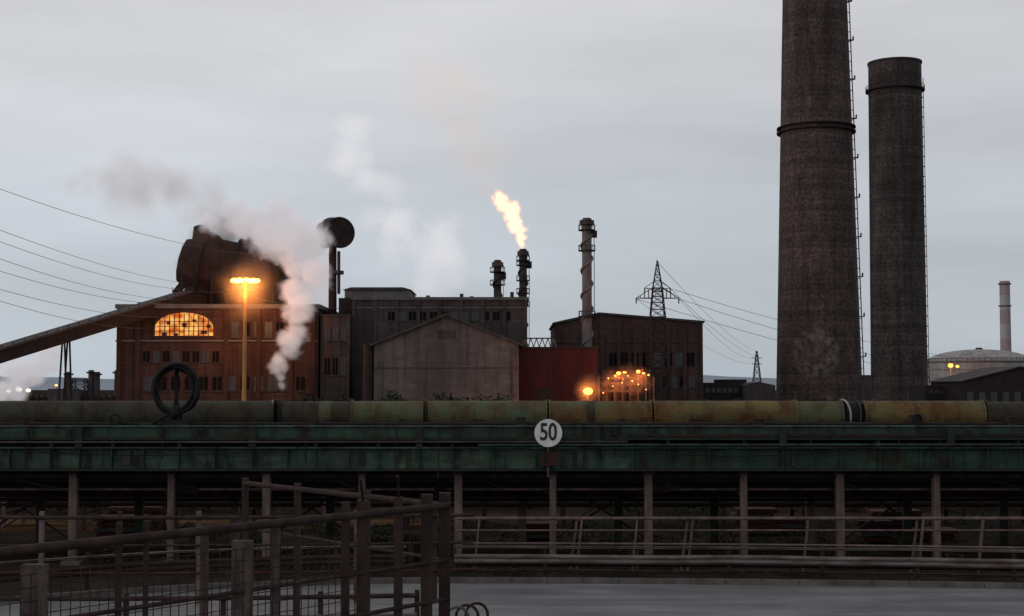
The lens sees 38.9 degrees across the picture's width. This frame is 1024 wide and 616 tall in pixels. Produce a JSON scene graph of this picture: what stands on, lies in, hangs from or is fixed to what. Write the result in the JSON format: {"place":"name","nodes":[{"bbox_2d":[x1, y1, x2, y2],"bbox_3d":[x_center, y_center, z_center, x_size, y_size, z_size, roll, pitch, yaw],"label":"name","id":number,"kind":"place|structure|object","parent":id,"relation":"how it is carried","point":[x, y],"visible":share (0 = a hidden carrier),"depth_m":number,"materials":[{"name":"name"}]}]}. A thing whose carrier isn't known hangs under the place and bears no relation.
{"place":"outdoors","nodes":[
{"label":"outdoors","id":0,"kind":"place"},
{"bbox_2d":[0,517,453,530],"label":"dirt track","id":1,"kind":"structure","parent":0,"point":[30,525],"depth_m":58.84,"materials":[{"name":"brown soil"}]},
{"bbox_2d":[0,375,775,389],"bbox_3d":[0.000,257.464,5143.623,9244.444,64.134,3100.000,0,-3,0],"label":"hills","id":2,"kind":"structure","parent":0,"point":[31,383],"depth_m":5380.57,"materials":[{"name":"grey"}]},
{"bbox_2d":[29,507,960,514],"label":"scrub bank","id":3,"kind":"structure","parent":0,"point":[629,509],"depth_m":62.65,"materials":[{"name":"green plant"}]},
{"bbox_2d":[0,583,1023,615],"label":"road","id":4,"kind":"structure","parent":0,"point":[510,599],"depth_m":37.37,"materials":[{"name":"grey asphalt"}]},
{"bbox_2d":[0,544,412,590],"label":"guard rail","id":5,"kind":"object","parent":4,"relation":"on","point":[382,558],"visible":0.48,"depth_m":39.74,"materials":[{"name":"metal"}]},
{"bbox_2d":[0,589,419,615],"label":"steel barrier","id":6,"kind":"object","parent":4,"relation":"on","point":[416,595],"visible":0.52,"depth_m":30.10,"materials":[{"name":"metal"}]},
{"bbox_2d":[0,475,450,615],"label":"security fence","id":7,"kind":"object","parent":4,"relation":"on","point":[34,587],"visible":1,"depth_m":20.53,"materials":[{"name":"metal"}]},
{"bbox_2d":[0,510,473,603],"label":"yard railing","id":8,"kind":"object","parent":4,"relation":"on","point":[120,517],"visible":0.62,"depth_m":36.95,"materials":[{"name":"metal"}]},
{"bbox_2d":[450,602,488,615],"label":"cycle rack hoop","id":9,"kind":"object","parent":4,"relation":"on","point":[467,606],"visible":0.92,"depth_m":28.94,"materials":[{"name":"metal"}]},
{"bbox_2d":[0,577,1023,603],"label":"kerb","id":10,"kind":"structure","parent":4,"relation":"on","point":[729,581],"depth_m":40.47,"materials":[{"name":"concrete"}]},
{"bbox_2d":[0,390,1023,595],"bbox_3d":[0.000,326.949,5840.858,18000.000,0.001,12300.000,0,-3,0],"label":"ground","id":11,"kind":"structure","parent":0,"point":[15,537],"depth_m":51.01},
{"bbox_2d":[15,386,22,400],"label":"flood lamp","id":12,"kind":"object","parent":11,"relation":"on","point":[18,389],"visible":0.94,"depth_m":359.04,"materials":[{"name":"metal"}]},
{"bbox_2d":[0,370,115,400],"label":"coke battery","id":13,"kind":"object","parent":11,"relation":"on","point":[92,381],"visible":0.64,"depth_m":379.27,"materials":[{"name":"brick"}]},
{"bbox_2d":[0,290,192,400],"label":"conveyor gallery","id":14,"kind":"object","parent":11,"relation":"on","point":[40,341],"visible":0.87,"depth_m":283.06,"materials":[{"name":"metal"}]},
{"bbox_2d":[94,514,151,536],"bbox_3d":[-14.274,8.032,53.233,1.895,0.810,1.090,0,-3,0],"label":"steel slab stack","id":15,"kind":"object","parent":11,"relation":"on","point":[105,528],"visible":0.45,"depth_m":52.75,"materials":[{"name":"metal"}]},
{"bbox_2d":[103,506,164,531],"bbox_3d":[-14.341,8.039,55.080,2.086,1.000,1.120,0,-3,0],"label":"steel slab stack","id":16,"kind":"object","parent":11,"relation":"on","point":[154,510],"visible":0.35,"depth_m":54.67,"materials":[{"name":"metal"}]},
{"bbox_2d":[115,287,338,400],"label":"furnace hall","id":17,"kind":"structure","parent":11,"relation":"on","point":[204,342],"depth_m":299.88,"materials":[{"name":"brick"}]},
{"bbox_2d":[172,224,304,303],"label":"furnace gas hood","id":18,"kind":"object","parent":17,"relation":"on","point":[206,273],"visible":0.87,"depth_m":313.82,"materials":[{"name":"metal"}]},
{"bbox_2d":[231,277,259,400],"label":"mast lamp","id":19,"kind":"object","parent":11,"relation":"on","point":[244,280],"visible":0.99,"depth_m":285.70,"materials":[{"name":"metal"}]},
{"bbox_2d":[316,217,354,313],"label":"gas bleeder stack","id":20,"kind":"object","parent":11,"relation":"on","point":[334,233],"visible":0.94,"depth_m":311.38,"materials":[{"name":"metal"}]},
{"bbox_2d":[320,287,528,400],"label":"rolling mill hall","id":21,"kind":"structure","parent":11,"relation":"on","point":[367,315],"depth_m":305.23,"materials":[{"name":"grey concrete"}]},
{"bbox_2d":[361,313,522,400],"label":"gabled workshop","id":22,"kind":"structure","parent":11,"relation":"on","point":[447,354],"depth_m":284.81,"materials":[{"name":"concrete"}]},
{"bbox_2d":[490,260,505,296],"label":"steel flare stack","id":23,"kind":"object","parent":11,"relation":"on","point":[499,275],"visible":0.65,"depth_m":335.13,"materials":[{"name":"grey metal"}]},
{"bbox_2d":[0,425,1023,565],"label":"pipe bridge","id":24,"kind":"structure","parent":11,"relation":"on","point":[171,463],"depth_m":45.12,"materials":[{"name":"green paint"}]},
{"bbox_2d":[139,362,199,424],"bbox_3d":[-10.832,3.073,45.906,1.905,2.717,0.588,0,-3,0],"label":"hose loop","id":25,"kind":"object","parent":24,"relation":"on","point":[175,411],"visible":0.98,"depth_m":45.77,"materials":[{"name":"black rubber"}]},
{"bbox_2d":[0,398,1023,424],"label":"pipeline","id":26,"kind":"object","parent":24,"relation":"on","point":[277,411],"visible":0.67,"depth_m":47.44,"materials":[{"name":"brown metal"}]},
{"bbox_2d":[534,418,562,476],"bbox_3d":[1.114,4.300,44.636,0.894,1.804,0.230,0,-3,0],"label":"speed limit sign","id":27,"kind":"object","parent":24,"relation":"attached to","point":[548,433],"visible":1,"depth_m":44.57,"materials":[{"name":"metal"}]},
{"bbox_2d":[0,497,1023,529],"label":"pipe rack","id":28,"kind":"object","parent":11,"relation":"on","point":[722,511],"visible":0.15,"depth_m":57.07,"materials":[{"name":"metal"}]},
{"bbox_2d":[516,249,531,343],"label":"steel flare stack","id":29,"kind":"object","parent":11,"relation":"on","point":[524,264],"visible":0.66,"depth_m":325.16,"materials":[{"name":"black metal"}]},
{"bbox_2d":[51,511,1023,579],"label":"weeds","id":30,"kind":"object","parent":11,"relation":"on","point":[583,536],"visible":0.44,"depth_m":50.99,"materials":[{"name":"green plant"}]},
{"bbox_2d":[526,521,558,540],"bbox_3d":[1.010,8.098,52.689,1.341,0.620,1.060,0,-3,0],"label":"steel slab stack","id":31,"kind":"object","parent":11,"relation":"on","point":[537,525],"visible":0.57,"depth_m":52.23,"materials":[{"name":"metal"}]},
{"bbox_2d":[519,338,597,402],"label":"red shed","id":32,"kind":"structure","parent":11,"relation":"on","point":[556,373],"depth_m":289.68,"materials":[{"name":"metal"}]},
{"bbox_2d":[578,218,596,346],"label":"steel flare stack","id":33,"kind":"object","parent":11,"relation":"on","point":[588,231],"visible":0.81,"depth_m":299.95,"materials":[{"name":"grey metal"}]},
{"bbox_2d":[583,387,591,400],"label":"flood lamp","id":34,"kind":"object","parent":11,"relation":"on","point":[587,390],"visible":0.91,"depth_m":267.08,"materials":[{"name":"metal"}]},
{"bbox_2d":[597,370,653,400],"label":"lit process structure","id":35,"kind":"object","parent":11,"relation":"on","point":[624,388],"visible":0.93,"depth_m":284.51,"materials":[{"name":"metal"}]},
{"bbox_2d":[293,390,988,401],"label":"distant scrub","id":36,"kind":"object","parent":11,"relation":"on","point":[390,397],"visible":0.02,"depth_m":154.93,"materials":[{"name":"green plant"}]},
{"bbox_2d":[636,260,678,400],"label":"lattice pylon","id":37,"kind":"object","parent":11,"relation":"on","point":[666,352],"visible":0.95,"depth_m":299.89,"materials":[{"name":"metal"}]},
{"bbox_2d":[0,189,1003,376],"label":"power lines","id":38,"kind":"object","parent":37,"relation":"attached to","point":[680,299],"visible":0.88,"depth_m":264.18,"materials":[{"name":"black metal"}]},
{"bbox_2d":[452,542,1023,582],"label":"guard rail","id":39,"kind":"object","parent":11,"relation":"on","point":[917,563],"visible":0.95,"depth_m":41.02,"materials":[{"name":"metal"}]},
{"bbox_2d":[703,379,774,400],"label":"depot","id":40,"kind":"structure","parent":11,"relation":"on","point":[726,389],"depth_m":339.35,"materials":[{"name":"metal"}]},
{"bbox_2d":[456,517,1023,572],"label":"walkway handrail","id":41,"kind":"object","parent":11,"relation":"on","point":[915,530],"visible":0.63,"depth_m":43.28,"materials":[{"name":"grey metal"}]},
{"bbox_2d":[730,507,780,535],"bbox_3d":[9.108,7.999,54.350,1.713,1.000,1.120,0,-3,0],"label":"steel slab stack","id":42,"kind":"object","parent":11,"relation":"on","point":[761,512],"visible":0.64,"depth_m":53.89,"materials":[{"name":"metal"}]},
{"bbox_2d":[752,351,761,381],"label":"lattice pylon","id":43,"kind":"object","parent":11,"relation":"on","point":[758,367],"visible":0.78,"depth_m":798.75,"materials":[{"name":"metal"}]},
{"bbox_2d":[774,516,805,535],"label":"steel slab stack","id":44,"kind":"object","parent":11,"relation":"on","point":[794,524],"visible":0.44,"depth_m":54.11,"materials":[{"name":"metal"}]},
{"bbox_2d":[776,0,866,402],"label":"concrete chimney","id":45,"kind":"object","parent":11,"relation":"on","point":[819,348],"visible":0.97,"depth_m":344.71,"materials":[{"name":"concrete"}]},
{"bbox_2d":[852,520,897,543],"bbox_3d":[12.906,7.944,51.619,1.361,0.810,1.090,0,-3,0],"label":"steel slab stack","id":46,"kind":"object","parent":11,"relation":"on","point":[889,537],"visible":0.83,"depth_m":51.14,"materials":[{"name":"metal"}]},
{"bbox_2d":[866,509,901,536],"bbox_3d":[13.860,7.945,53.372,1.495,1.000,1.120,0,-3,0],"label":"steel slab stack","id":47,"kind":"object","parent":11,"relation":"on","point":[872,512],"visible":0.12,"depth_m":52.96,"materials":[{"name":"metal"}]},
{"bbox_2d":[865,57,929,400],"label":"concrete chimney","id":48,"kind":"object","parent":11,"relation":"on","point":[898,263],"visible":0.95,"depth_m":415.80,"materials":[{"name":"concrete"}]},
{"bbox_2d":[860,375,942,400],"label":"dark depot","id":49,"kind":"structure","parent":11,"relation":"on","point":[925,392],"depth_m":344.51,"materials":[{"name":"metal"}]},
{"bbox_2d":[884,509,927,531],"bbox_3d":[14.495,7.957,53.595,1.454,1.000,1.120,0,-3,0],"label":"steel slab stack","id":50,"kind":"object","parent":11,"relation":"on","point":[916,513],"visible":0.25,"depth_m":53.18,"materials":[{"name":"metal"}]},
{"bbox_2d":[899,527,958,541],"bbox_3d":[15.041,8.175,52.377,1.892,0.430,1.030,0,-3,0],"label":"steel slab stack","id":51,"kind":"object","parent":11,"relation":"on","point":[948,535],"visible":0.48,"depth_m":51.90,"materials":[{"name":"metal"}]},
{"bbox_2d":[928,366,1023,401],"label":"gabled shed","id":52,"kind":"structure","parent":11,"relation":"on","point":[997,384],"depth_m":329.58,"materials":[{"name":"metal"}]},
{"bbox_2d":[928,348,1023,384],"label":"storage tank","id":53,"kind":"object","parent":11,"relation":"on","point":[975,355],"visible":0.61,"depth_m":545.09,"materials":[{"name":"metal"}]},
{"bbox_2d":[998,281,1011,351],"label":"chimney","id":54,"kind":"object","parent":11,"relation":"on","point":[1005,319],"visible":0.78,"depth_m":898.57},
{"bbox_2d":[0,0,1023,378],"label":"sky","id":55,"kind":"structure","parent":0,"point":[454,138],"materials":[{"name":"grey"}]},
{"bbox_2d":[549,312,704,400],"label":"brick power house","id":56,"kind":"structure","parent":0,"point":[621,342],"depth_m":329.92,"materials":[{"name":"brick"}]}
]}

